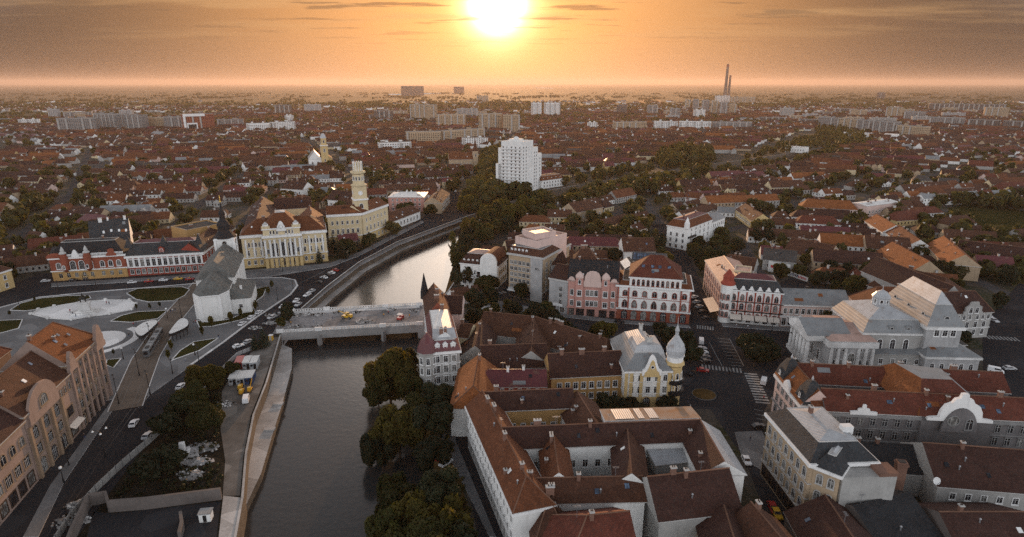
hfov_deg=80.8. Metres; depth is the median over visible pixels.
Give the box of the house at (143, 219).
[90,214,154,231]
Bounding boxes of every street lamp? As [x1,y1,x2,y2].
[60,430,69,465]
[91,427,106,457]
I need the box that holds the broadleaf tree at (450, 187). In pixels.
[447,184,453,193]
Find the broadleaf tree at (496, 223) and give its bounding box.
[489,219,500,238]
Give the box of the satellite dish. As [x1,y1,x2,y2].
[933,477,940,491]
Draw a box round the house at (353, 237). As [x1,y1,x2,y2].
[336,232,358,252]
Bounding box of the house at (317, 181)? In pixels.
[306,178,319,188]
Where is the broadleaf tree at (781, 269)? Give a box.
[773,263,790,280]
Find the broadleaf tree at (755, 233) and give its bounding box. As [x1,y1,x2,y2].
[750,227,762,243]
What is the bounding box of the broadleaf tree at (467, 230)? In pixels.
[464,227,472,234]
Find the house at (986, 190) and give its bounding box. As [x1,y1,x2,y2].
[975,188,993,197]
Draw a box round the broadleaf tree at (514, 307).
[507,301,523,313]
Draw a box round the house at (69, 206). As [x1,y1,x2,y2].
[49,203,73,210]
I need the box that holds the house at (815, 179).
[800,175,823,183]
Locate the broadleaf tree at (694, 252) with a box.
[686,247,702,262]
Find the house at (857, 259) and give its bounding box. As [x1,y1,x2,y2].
[807,247,882,270]
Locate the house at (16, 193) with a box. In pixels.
[0,186,20,198]
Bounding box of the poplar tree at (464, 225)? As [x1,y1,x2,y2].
[459,217,469,232]
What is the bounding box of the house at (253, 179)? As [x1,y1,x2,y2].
[245,175,265,185]
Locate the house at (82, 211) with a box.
[78,206,110,216]
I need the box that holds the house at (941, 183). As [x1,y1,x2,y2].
[916,180,948,185]
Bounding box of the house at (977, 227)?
[971,223,981,230]
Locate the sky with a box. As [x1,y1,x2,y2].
[0,0,1023,83]
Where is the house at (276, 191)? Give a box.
[273,188,283,196]
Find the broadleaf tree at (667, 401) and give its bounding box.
[655,395,679,406]
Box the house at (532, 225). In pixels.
[524,222,539,228]
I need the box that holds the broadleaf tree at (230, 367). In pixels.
[224,361,239,374]
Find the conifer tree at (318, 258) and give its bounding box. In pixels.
[315,249,322,263]
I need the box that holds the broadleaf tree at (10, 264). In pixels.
[0,260,14,269]
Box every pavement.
[23,399,112,536]
[51,274,197,286]
[245,220,422,277]
[303,219,461,309]
[442,424,495,536]
[488,301,689,327]
[722,323,790,330]
[735,431,764,468]
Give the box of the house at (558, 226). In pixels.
[544,222,564,229]
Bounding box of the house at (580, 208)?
[561,198,603,221]
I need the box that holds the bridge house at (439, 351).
[417,273,461,385]
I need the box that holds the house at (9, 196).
[0,192,18,202]
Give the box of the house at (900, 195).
[886,190,903,199]
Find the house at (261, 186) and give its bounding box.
[252,183,267,192]
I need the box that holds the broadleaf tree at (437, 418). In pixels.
[411,401,453,435]
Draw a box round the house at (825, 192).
[812,187,842,196]
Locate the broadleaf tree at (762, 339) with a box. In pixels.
[752,332,773,344]
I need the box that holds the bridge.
[273,302,424,345]
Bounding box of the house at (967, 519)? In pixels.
[918,502,1023,536]
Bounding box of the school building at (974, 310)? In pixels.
[848,256,994,337]
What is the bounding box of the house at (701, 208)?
[675,205,708,215]
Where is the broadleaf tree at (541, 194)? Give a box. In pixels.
[537,191,543,204]
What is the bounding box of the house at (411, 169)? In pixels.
[408,167,416,174]
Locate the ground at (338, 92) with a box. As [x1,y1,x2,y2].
[0,84,1023,530]
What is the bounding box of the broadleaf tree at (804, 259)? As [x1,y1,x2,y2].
[799,254,810,264]
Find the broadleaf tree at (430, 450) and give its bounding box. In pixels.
[413,434,452,472]
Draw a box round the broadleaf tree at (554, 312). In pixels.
[547,309,560,319]
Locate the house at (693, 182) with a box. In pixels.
[676,178,710,186]
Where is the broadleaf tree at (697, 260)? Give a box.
[695,257,701,271]
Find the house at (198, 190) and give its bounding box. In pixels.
[184,184,207,194]
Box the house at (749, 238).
[746,226,771,243]
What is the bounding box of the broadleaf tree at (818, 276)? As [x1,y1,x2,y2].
[810,270,828,286]
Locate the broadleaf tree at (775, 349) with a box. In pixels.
[764,342,781,360]
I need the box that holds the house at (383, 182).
[379,179,394,187]
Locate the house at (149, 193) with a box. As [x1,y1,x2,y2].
[144,188,163,197]
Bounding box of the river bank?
[424,267,466,509]
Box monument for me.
[70,293,99,315]
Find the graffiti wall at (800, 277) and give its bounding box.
[789,272,807,281]
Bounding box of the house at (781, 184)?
[764,179,803,189]
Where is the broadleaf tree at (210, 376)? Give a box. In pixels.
[184,364,226,393]
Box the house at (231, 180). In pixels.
[225,178,236,183]
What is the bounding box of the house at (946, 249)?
[927,236,981,280]
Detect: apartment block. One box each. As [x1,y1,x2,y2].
[17,118,40,123]
[47,108,60,116]
[56,116,99,129]
[62,111,92,116]
[74,112,85,116]
[93,112,122,128]
[119,109,133,113]
[121,113,148,127]
[148,116,163,125]
[163,115,182,126]
[216,118,243,125]
[246,121,270,129]
[270,120,295,128]
[274,104,291,112]
[284,114,293,120]
[303,104,321,110]
[374,109,392,119]
[378,140,411,147]
[393,110,407,113]
[401,86,423,95]
[405,129,440,141]
[409,103,437,118]
[436,113,465,124]
[441,127,484,139]
[454,87,463,92]
[456,107,477,115]
[462,136,487,147]
[477,95,487,100]
[478,112,501,127]
[503,113,519,131]
[531,102,541,114]
[544,102,559,114]
[587,121,597,126]
[612,120,646,129]
[617,104,626,112]
[646,104,657,112]
[654,119,678,127]
[665,114,679,117]
[669,107,680,114]
[679,119,710,127]
[684,99,689,107]
[692,99,698,108]
[693,109,704,116]
[701,99,709,110]
[710,100,718,112]
[711,120,751,127]
[715,95,729,101]
[719,101,727,112]
[728,103,736,112]
[730,96,755,102]
[759,116,785,119]
[779,107,794,115]
[789,114,802,117]
[798,118,818,121]
[802,113,817,116]
[816,111,832,114]
[818,116,841,129]
[833,108,854,111]
[836,117,856,128]
[849,109,867,114]
[856,118,872,129]
[869,116,896,120]
[872,119,901,131]
[876,92,885,99]
[885,106,903,115]
[895,124,930,135]
[903,110,925,118]
[911,115,929,119]
[928,103,1006,110]
[929,116,965,123]
[941,112,965,115]
[942,107,957,110]
[967,118,1000,125]
[983,106,1009,116]
[1003,119,1023,126]
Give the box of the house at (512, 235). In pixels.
[508,230,521,239]
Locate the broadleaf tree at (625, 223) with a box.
[619,219,630,232]
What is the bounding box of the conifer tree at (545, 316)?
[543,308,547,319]
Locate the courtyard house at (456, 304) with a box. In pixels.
[441,290,464,331]
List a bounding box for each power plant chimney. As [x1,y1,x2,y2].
[723,64,728,95]
[727,75,731,95]
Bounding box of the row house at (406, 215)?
[388,205,420,228]
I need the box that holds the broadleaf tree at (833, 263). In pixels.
[821,260,837,267]
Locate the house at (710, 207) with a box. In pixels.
[698,202,717,212]
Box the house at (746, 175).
[730,172,759,178]
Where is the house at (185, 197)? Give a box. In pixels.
[161,191,198,202]
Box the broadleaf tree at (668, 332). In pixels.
[661,326,683,342]
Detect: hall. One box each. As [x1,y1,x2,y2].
[88,215,133,242]
[239,161,388,268]
[241,161,258,171]
[281,179,313,195]
[327,188,351,205]
[620,257,632,269]
[631,251,666,261]
[958,238,1023,256]
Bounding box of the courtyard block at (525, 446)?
[465,384,746,536]
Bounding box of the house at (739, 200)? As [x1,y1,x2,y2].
[732,192,779,207]
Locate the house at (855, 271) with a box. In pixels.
[848,267,860,275]
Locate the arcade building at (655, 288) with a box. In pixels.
[616,248,693,323]
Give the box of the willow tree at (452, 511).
[428,493,473,535]
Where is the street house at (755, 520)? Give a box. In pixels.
[735,499,791,536]
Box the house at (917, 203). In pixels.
[912,198,925,207]
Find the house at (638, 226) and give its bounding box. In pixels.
[626,220,647,233]
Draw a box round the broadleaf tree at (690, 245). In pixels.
[686,242,700,258]
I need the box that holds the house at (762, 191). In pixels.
[748,188,768,193]
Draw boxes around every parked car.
[128,418,139,427]
[141,431,151,439]
[175,383,185,389]
[232,343,244,348]
[238,321,246,325]
[242,339,251,343]
[267,314,276,319]
[438,458,453,467]
[614,319,624,323]
[688,370,696,376]
[697,309,706,313]
[697,367,708,372]
[700,354,710,358]
[700,358,711,363]
[701,315,710,319]
[741,455,751,465]
[751,422,766,429]
[766,501,776,513]
[771,506,783,519]
[991,317,999,322]
[1002,365,1016,370]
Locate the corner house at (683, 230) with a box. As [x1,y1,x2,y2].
[666,210,725,249]
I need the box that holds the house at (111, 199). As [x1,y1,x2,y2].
[106,192,127,204]
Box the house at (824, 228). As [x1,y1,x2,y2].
[797,223,850,232]
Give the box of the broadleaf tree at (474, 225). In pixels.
[472,221,483,232]
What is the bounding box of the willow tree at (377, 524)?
[364,504,407,536]
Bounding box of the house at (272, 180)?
[266,175,278,185]
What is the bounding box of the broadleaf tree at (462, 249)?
[451,246,467,254]
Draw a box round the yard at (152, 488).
[77,336,278,536]
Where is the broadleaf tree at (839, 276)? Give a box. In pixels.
[831,269,850,283]
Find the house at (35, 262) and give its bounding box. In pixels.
[16,252,50,272]
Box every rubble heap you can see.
[51,513,91,528]
[63,498,91,510]
[176,468,203,480]
[180,455,214,467]
[186,440,219,452]
[215,400,236,406]
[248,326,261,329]
[262,320,276,325]
[288,324,304,328]
[299,312,311,315]
[311,312,326,315]
[354,318,377,323]
[406,309,419,312]
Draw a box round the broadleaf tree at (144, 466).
[126,452,162,479]
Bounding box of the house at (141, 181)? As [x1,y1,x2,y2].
[137,178,160,183]
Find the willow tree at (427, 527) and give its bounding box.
[402,514,451,536]
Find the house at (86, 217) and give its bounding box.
[74,212,119,222]
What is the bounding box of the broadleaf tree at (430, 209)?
[423,204,437,216]
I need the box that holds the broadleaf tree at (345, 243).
[338,238,353,249]
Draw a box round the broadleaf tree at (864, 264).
[859,260,870,269]
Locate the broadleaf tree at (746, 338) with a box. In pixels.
[736,333,757,346]
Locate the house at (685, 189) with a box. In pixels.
[682,185,720,193]
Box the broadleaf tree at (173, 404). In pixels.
[163,393,193,417]
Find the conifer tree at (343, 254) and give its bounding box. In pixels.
[340,247,348,258]
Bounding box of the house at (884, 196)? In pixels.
[869,193,898,199]
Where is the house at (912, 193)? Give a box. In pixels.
[903,189,919,196]
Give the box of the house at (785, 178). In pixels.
[777,176,792,179]
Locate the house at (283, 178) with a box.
[274,173,287,182]
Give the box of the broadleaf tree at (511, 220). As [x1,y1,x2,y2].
[502,214,514,225]
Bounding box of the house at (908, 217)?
[889,208,931,225]
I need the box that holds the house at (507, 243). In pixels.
[502,237,514,251]
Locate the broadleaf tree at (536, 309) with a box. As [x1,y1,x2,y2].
[526,303,545,317]
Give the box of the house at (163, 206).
[153,201,170,210]
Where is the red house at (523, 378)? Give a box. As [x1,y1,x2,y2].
[485,364,547,390]
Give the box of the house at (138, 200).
[126,194,147,204]
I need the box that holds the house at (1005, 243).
[977,239,1007,244]
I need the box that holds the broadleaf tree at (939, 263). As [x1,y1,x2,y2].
[931,260,945,267]
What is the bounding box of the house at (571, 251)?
[569,246,574,255]
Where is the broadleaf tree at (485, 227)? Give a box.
[480,222,493,242]
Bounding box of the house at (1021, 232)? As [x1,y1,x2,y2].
[1008,229,1023,239]
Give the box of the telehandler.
[337,310,352,318]
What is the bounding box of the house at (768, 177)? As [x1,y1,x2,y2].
[761,175,776,179]
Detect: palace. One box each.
[46,235,129,280]
[124,224,235,275]
[567,255,619,317]
[610,317,684,406]
[703,256,783,325]
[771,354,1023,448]
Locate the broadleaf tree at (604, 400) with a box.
[595,392,619,408]
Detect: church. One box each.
[193,196,256,321]
[308,133,332,164]
[448,140,477,165]
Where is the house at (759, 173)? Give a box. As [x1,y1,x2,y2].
[741,170,767,176]
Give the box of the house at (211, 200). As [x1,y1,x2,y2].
[205,194,226,206]
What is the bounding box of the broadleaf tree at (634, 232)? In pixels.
[628,228,642,236]
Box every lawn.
[0,319,21,332]
[11,296,89,309]
[107,359,118,366]
[112,311,164,321]
[128,287,188,300]
[174,338,216,358]
[198,309,254,325]
[256,286,266,299]
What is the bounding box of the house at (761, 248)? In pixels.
[759,243,782,259]
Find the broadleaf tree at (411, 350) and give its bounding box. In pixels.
[403,347,417,365]
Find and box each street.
[10,150,90,244]
[169,173,243,227]
[235,197,267,237]
[301,137,374,187]
[442,320,502,536]
[465,112,522,188]
[480,224,793,525]
[583,199,648,228]
[636,193,664,224]
[728,172,882,231]
[740,243,766,273]
[851,201,1009,295]
[860,157,1014,200]
[982,284,1023,396]
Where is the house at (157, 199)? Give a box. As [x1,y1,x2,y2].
[146,196,163,202]
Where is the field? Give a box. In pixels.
[948,203,1023,231]
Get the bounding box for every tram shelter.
[135,320,157,342]
[169,318,188,340]
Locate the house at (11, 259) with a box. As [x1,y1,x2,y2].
[0,256,17,271]
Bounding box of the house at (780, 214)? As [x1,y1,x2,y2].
[770,209,790,218]
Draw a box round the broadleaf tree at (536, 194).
[529,191,542,202]
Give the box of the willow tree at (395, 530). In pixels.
[382,514,425,536]
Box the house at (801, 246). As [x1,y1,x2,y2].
[784,236,838,264]
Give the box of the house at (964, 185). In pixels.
[951,181,974,188]
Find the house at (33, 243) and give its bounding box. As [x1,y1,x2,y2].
[27,233,83,249]
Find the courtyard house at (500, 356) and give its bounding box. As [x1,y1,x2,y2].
[480,339,547,368]
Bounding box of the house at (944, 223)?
[932,214,977,228]
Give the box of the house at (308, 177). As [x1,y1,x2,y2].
[302,174,314,178]
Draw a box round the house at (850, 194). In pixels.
[841,189,855,199]
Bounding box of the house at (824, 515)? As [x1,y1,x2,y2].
[783,494,871,536]
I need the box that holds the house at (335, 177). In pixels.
[329,173,344,181]
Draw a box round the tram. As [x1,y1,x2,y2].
[142,327,163,356]
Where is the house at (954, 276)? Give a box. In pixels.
[926,270,957,279]
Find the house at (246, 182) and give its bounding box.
[237,177,251,186]
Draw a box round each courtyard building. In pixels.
[566,244,598,264]
[618,235,655,258]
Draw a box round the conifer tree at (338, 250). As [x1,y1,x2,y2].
[334,241,341,256]
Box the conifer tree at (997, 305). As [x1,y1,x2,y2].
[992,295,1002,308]
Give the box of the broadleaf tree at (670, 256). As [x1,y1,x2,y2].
[664,251,673,260]
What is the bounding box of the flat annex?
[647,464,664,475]
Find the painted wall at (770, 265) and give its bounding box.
[768,261,790,275]
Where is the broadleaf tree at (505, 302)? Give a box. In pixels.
[502,299,510,310]
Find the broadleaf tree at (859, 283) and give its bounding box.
[844,275,867,292]
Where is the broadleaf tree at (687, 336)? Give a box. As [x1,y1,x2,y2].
[680,330,696,343]
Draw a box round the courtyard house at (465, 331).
[457,318,476,345]
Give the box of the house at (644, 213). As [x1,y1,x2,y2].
[631,211,648,216]
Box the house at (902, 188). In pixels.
[889,182,932,193]
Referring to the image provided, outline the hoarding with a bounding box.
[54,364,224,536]
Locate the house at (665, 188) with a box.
[657,184,673,193]
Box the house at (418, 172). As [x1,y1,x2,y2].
[415,169,422,177]
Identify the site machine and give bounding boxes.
[238,388,244,394]
[247,378,252,392]
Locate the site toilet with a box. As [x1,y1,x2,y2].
[268,334,273,340]
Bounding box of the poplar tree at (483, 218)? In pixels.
[479,207,490,222]
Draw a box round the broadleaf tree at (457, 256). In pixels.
[451,251,464,266]
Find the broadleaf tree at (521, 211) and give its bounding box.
[514,205,527,219]
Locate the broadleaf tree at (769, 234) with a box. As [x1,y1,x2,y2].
[763,228,774,240]
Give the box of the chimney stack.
[893,459,909,490]
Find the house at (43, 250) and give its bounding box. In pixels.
[19,246,51,254]
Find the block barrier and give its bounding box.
[228,345,258,361]
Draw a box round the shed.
[646,448,687,474]
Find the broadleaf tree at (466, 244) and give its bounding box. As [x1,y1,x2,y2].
[456,241,468,247]
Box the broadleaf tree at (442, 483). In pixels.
[416,465,461,509]
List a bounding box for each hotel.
[0,322,112,525]
[506,226,570,302]
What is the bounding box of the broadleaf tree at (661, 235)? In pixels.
[657,233,666,239]
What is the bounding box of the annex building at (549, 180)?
[539,173,562,188]
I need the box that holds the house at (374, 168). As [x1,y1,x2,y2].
[371,165,383,175]
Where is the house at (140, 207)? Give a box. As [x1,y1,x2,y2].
[100,203,155,211]
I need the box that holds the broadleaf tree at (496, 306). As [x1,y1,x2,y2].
[490,301,500,311]
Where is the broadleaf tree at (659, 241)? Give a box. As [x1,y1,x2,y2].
[654,236,666,247]
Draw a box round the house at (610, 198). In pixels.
[595,194,614,203]
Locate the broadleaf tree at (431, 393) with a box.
[420,381,454,405]
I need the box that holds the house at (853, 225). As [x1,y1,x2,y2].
[839,221,867,227]
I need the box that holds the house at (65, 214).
[54,209,77,220]
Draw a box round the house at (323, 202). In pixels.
[321,195,328,206]
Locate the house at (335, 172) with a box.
[329,170,343,173]
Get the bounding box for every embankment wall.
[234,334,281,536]
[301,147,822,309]
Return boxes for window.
[0,454,8,469]
[0,482,5,498]
[0,499,9,519]
[3,471,14,490]
[8,445,17,459]
[8,488,18,508]
[13,462,23,480]
[18,436,26,450]
[18,478,27,497]
[22,452,32,470]
[26,469,36,487]
[32,424,40,440]
[36,439,44,455]
[39,392,49,407]
[40,455,49,473]
[43,413,50,428]
[47,428,55,443]
[51,443,59,461]
[53,403,60,418]
[56,263,61,269]
[57,417,65,432]
[61,432,69,449]
[63,385,67,394]
[66,402,74,418]
[67,381,71,390]
[69,261,76,269]
[70,427,78,436]
[74,272,79,277]
[75,377,79,386]
[77,386,82,397]
[78,260,85,269]
[79,397,85,409]
[93,399,97,411]
[100,260,105,266]
[108,260,113,266]
[116,259,121,265]
[128,259,132,266]
[133,259,138,266]
[140,258,144,266]
[145,258,150,265]
[151,258,156,265]
[163,257,167,264]
[168,257,173,264]
[180,256,184,263]
[185,256,189,263]
[191,256,195,263]
[197,255,201,262]
[271,243,278,256]
[281,241,284,255]
[288,241,294,254]
[434,355,439,362]
[435,365,440,373]
[435,375,440,383]
[443,354,448,362]
[443,364,448,372]
[443,375,448,382]
[451,354,456,361]
[451,363,456,371]
[451,374,456,381]
[489,478,492,491]
[490,493,492,506]
[492,485,495,498]
[493,500,495,514]
[495,493,498,506]
[496,508,498,522]
[502,525,505,536]
[505,516,508,530]
[559,306,564,312]
[565,382,569,387]
[569,308,573,314]
[571,459,575,468]
[573,382,577,389]
[576,308,583,315]
[581,381,585,388]
[582,459,588,467]
[586,309,594,316]
[588,381,593,388]
[588,392,593,398]
[594,458,600,467]
[596,381,601,388]
[599,310,606,316]
[604,380,609,387]
[606,458,610,466]
[609,311,614,317]
[612,380,617,387]
[620,309,627,318]
[621,299,626,306]
[622,290,627,295]
[630,310,636,319]
[631,300,636,307]
[632,290,636,296]
[639,311,646,320]
[641,301,646,308]
[642,291,646,297]
[642,396,650,406]
[645,386,650,393]
[649,312,656,321]
[651,301,656,309]
[659,312,666,321]
[660,302,666,309]
[661,292,666,298]
[661,386,666,393]
[662,374,667,381]
[669,313,676,322]
[670,303,676,310]
[672,293,676,299]
[678,314,686,323]
[681,304,686,311]
[738,303,743,310]
[747,304,751,311]
[748,295,752,301]
[755,304,760,311]
[756,295,761,302]
[761,463,766,478]
[763,305,768,312]
[763,453,767,463]
[765,296,769,303]
[765,439,769,450]
[766,470,771,485]
[767,425,771,436]
[768,459,772,470]
[770,446,774,456]
[771,476,777,493]
[772,306,777,313]
[772,431,776,442]
[773,466,777,477]
[774,297,778,303]
[775,452,779,463]
[776,484,782,500]
[777,437,782,449]
[778,473,783,484]
[780,317,786,325]
[780,459,785,470]
[781,491,788,508]
[783,444,787,456]
[784,480,789,492]
[786,466,791,478]
[787,499,794,509]
[788,451,793,463]
[789,488,794,500]
[792,473,797,485]
[794,458,799,470]
[795,495,801,505]
[798,481,803,493]
[801,465,806,478]
[810,342,813,354]
[811,490,820,498]
[814,474,822,486]
[815,347,819,359]
[826,478,834,491]
[845,417,852,423]
[846,353,854,364]
[855,429,862,435]
[857,417,864,425]
[866,429,874,438]
[869,418,876,425]
[877,339,882,348]
[878,358,882,364]
[879,430,886,438]
[881,418,889,426]
[888,339,895,348]
[891,431,898,439]
[893,419,901,427]
[901,339,908,348]
[903,431,911,440]
[906,420,914,427]
[913,359,918,364]
[933,330,940,336]
[941,330,948,336]
[947,416,959,426]
[947,492,956,500]
[949,331,956,337]
[958,364,963,369]
[963,419,973,430]
[963,494,972,501]
[967,364,973,369]
[972,321,977,327]
[979,495,987,501]
[990,436,999,445]
[994,424,1002,432]
[994,496,1003,504]
[1003,437,1012,445]
[1006,425,1015,433]
[1010,498,1019,505]
[1016,438,1023,446]
[1019,426,1023,433]
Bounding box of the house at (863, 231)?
[850,225,876,235]
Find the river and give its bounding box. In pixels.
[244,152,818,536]
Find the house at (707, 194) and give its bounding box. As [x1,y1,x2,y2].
[700,191,723,199]
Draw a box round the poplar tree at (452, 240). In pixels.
[448,230,458,270]
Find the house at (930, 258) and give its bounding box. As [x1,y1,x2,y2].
[920,252,934,261]
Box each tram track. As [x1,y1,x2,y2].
[20,408,139,536]
[108,281,196,411]
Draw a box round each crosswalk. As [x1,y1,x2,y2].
[701,364,741,372]
[744,373,769,403]
[986,335,1019,340]
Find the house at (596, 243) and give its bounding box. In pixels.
[567,234,619,250]
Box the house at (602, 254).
[590,248,607,258]
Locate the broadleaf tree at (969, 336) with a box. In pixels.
[960,330,972,342]
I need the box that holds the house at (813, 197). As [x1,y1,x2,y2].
[800,195,824,202]
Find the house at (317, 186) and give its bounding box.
[314,183,327,190]
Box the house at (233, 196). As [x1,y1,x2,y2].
[216,190,247,201]
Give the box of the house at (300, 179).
[291,177,305,181]
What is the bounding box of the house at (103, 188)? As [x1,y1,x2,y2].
[96,185,111,192]
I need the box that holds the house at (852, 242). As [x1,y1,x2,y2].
[817,231,864,250]
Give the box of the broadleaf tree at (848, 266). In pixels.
[842,261,854,270]
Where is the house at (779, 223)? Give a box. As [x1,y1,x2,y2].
[768,216,794,228]
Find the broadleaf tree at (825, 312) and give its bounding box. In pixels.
[819,310,832,314]
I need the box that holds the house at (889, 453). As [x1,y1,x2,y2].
[854,436,923,495]
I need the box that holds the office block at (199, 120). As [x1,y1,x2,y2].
[181,112,214,128]
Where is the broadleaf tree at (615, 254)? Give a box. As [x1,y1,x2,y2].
[607,248,622,260]
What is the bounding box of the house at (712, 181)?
[709,177,718,185]
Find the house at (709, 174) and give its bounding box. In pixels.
[705,169,741,178]
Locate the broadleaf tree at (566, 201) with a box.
[562,195,574,205]
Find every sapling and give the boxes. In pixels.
[165,349,169,358]
[168,340,172,349]
[207,316,212,326]
[227,311,232,322]
[238,307,241,318]
[253,300,257,308]
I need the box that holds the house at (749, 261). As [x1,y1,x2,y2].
[727,252,758,272]
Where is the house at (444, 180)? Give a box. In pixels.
[442,176,451,187]
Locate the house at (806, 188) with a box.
[789,184,809,196]
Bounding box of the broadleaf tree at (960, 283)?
[950,278,965,287]
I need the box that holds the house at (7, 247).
[0,244,15,250]
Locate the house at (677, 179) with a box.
[661,177,680,185]
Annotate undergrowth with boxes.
[115,389,225,496]
[412,350,472,511]
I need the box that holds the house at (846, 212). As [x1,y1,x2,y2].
[806,207,849,214]
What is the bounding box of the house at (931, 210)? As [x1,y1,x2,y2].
[923,205,943,216]
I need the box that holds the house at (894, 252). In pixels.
[877,240,944,273]
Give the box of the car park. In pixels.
[779,277,818,288]
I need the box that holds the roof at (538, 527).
[529,482,562,536]
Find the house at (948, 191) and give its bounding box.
[943,187,980,195]
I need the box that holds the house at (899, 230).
[885,225,928,250]
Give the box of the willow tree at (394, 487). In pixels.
[374,470,416,514]
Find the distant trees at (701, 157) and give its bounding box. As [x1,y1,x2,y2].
[0,92,1023,285]
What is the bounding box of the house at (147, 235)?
[132,230,152,238]
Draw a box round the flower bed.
[692,388,716,400]
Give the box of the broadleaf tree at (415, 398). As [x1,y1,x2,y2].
[400,391,429,411]
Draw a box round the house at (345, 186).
[336,182,367,189]
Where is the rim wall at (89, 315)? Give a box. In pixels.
[28,298,137,319]
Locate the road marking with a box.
[138,263,766,432]
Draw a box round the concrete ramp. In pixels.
[219,496,240,536]
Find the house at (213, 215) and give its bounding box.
[200,208,230,221]
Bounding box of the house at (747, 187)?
[736,183,768,191]
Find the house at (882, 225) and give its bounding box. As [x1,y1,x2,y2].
[864,214,896,235]
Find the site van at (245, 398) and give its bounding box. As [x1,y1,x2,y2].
[242,393,249,403]
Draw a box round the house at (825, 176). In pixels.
[817,173,830,183]
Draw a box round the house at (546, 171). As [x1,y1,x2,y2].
[541,169,552,173]
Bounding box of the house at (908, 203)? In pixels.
[895,199,913,206]
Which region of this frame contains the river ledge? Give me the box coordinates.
[314,219,479,309]
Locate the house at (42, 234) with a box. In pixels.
[24,228,47,243]
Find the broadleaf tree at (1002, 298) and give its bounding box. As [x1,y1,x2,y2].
[992,291,1010,306]
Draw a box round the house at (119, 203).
[112,201,130,204]
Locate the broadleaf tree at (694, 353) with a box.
[683,342,703,365]
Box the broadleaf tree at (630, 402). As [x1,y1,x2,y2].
[618,396,648,407]
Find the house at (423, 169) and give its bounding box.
[419,166,434,172]
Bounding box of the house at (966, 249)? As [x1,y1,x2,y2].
[962,246,982,254]
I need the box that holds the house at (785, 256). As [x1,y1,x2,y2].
[762,245,797,271]
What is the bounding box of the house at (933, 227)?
[909,222,939,238]
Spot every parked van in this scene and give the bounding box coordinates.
[699,337,703,343]
[760,376,767,385]
[987,365,1003,373]
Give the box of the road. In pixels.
[0,192,464,536]
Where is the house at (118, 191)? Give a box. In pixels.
[107,188,126,192]
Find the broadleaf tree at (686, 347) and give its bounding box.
[666,339,687,351]
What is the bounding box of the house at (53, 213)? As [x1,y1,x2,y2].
[47,209,64,220]
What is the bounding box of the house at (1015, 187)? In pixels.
[1003,184,1023,195]
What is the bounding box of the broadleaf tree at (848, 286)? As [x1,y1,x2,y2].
[842,280,855,294]
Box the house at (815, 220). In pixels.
[795,213,841,229]
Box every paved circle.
[102,331,125,347]
[104,327,137,352]
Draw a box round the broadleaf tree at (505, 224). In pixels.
[497,218,510,234]
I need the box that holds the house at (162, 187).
[136,182,186,192]
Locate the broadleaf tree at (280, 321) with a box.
[275,316,285,326]
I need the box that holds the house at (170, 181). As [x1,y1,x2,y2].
[160,179,173,183]
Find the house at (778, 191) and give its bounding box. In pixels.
[768,188,792,196]
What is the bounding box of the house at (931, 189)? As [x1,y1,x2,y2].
[914,184,947,194]
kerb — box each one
[0,277,297,364]
[0,319,22,332]
[10,295,90,310]
[107,282,193,411]
[111,310,166,322]
[126,286,189,301]
[142,305,193,405]
[171,338,217,360]
[196,308,255,326]
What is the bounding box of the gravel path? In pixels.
[220,337,278,495]
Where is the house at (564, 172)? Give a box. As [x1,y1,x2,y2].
[552,168,571,176]
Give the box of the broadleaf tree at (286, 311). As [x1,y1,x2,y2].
[280,301,293,322]
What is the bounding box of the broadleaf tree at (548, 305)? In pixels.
[540,300,554,313]
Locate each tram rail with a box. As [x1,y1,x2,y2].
[47,298,192,535]
[55,303,191,532]
[58,291,191,494]
[100,291,188,428]
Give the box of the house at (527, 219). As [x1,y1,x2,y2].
[519,213,550,228]
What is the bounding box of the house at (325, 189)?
[317,185,334,198]
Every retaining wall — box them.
[66,495,90,536]
[86,491,108,511]
[107,487,221,512]
[177,511,184,536]
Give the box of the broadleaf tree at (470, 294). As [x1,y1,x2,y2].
[464,288,478,302]
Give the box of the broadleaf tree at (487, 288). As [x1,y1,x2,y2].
[482,286,494,295]
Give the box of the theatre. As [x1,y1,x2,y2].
[786,276,982,369]
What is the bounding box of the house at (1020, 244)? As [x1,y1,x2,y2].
[1008,242,1023,246]
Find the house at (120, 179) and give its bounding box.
[110,176,136,182]
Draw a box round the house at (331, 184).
[319,181,334,188]
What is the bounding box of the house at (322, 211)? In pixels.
[315,208,327,221]
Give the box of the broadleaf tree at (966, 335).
[961,332,968,341]
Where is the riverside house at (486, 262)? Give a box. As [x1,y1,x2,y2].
[459,246,507,287]
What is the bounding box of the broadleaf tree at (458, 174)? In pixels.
[455,171,461,178]
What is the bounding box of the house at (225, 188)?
[223,183,244,191]
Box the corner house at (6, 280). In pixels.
[0,265,14,291]
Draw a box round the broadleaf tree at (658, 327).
[652,322,667,340]
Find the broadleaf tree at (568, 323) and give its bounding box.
[552,315,572,326]
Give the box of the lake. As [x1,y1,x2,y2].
[639,99,666,108]
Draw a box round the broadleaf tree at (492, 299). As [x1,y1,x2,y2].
[488,296,497,304]
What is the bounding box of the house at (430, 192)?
[415,188,434,197]
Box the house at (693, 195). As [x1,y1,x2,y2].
[685,190,702,201]
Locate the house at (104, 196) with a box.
[102,192,132,203]
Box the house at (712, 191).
[684,189,720,200]
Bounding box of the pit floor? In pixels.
[87,501,220,536]
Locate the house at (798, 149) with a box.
[785,145,808,152]
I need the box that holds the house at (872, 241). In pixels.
[863,233,912,251]
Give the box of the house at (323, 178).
[309,173,329,181]
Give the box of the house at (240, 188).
[229,185,247,190]
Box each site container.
[228,370,239,385]
[234,355,244,368]
[235,370,246,385]
[242,355,251,369]
[244,369,255,384]
[249,355,259,368]
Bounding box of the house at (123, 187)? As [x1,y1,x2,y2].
[111,184,135,189]

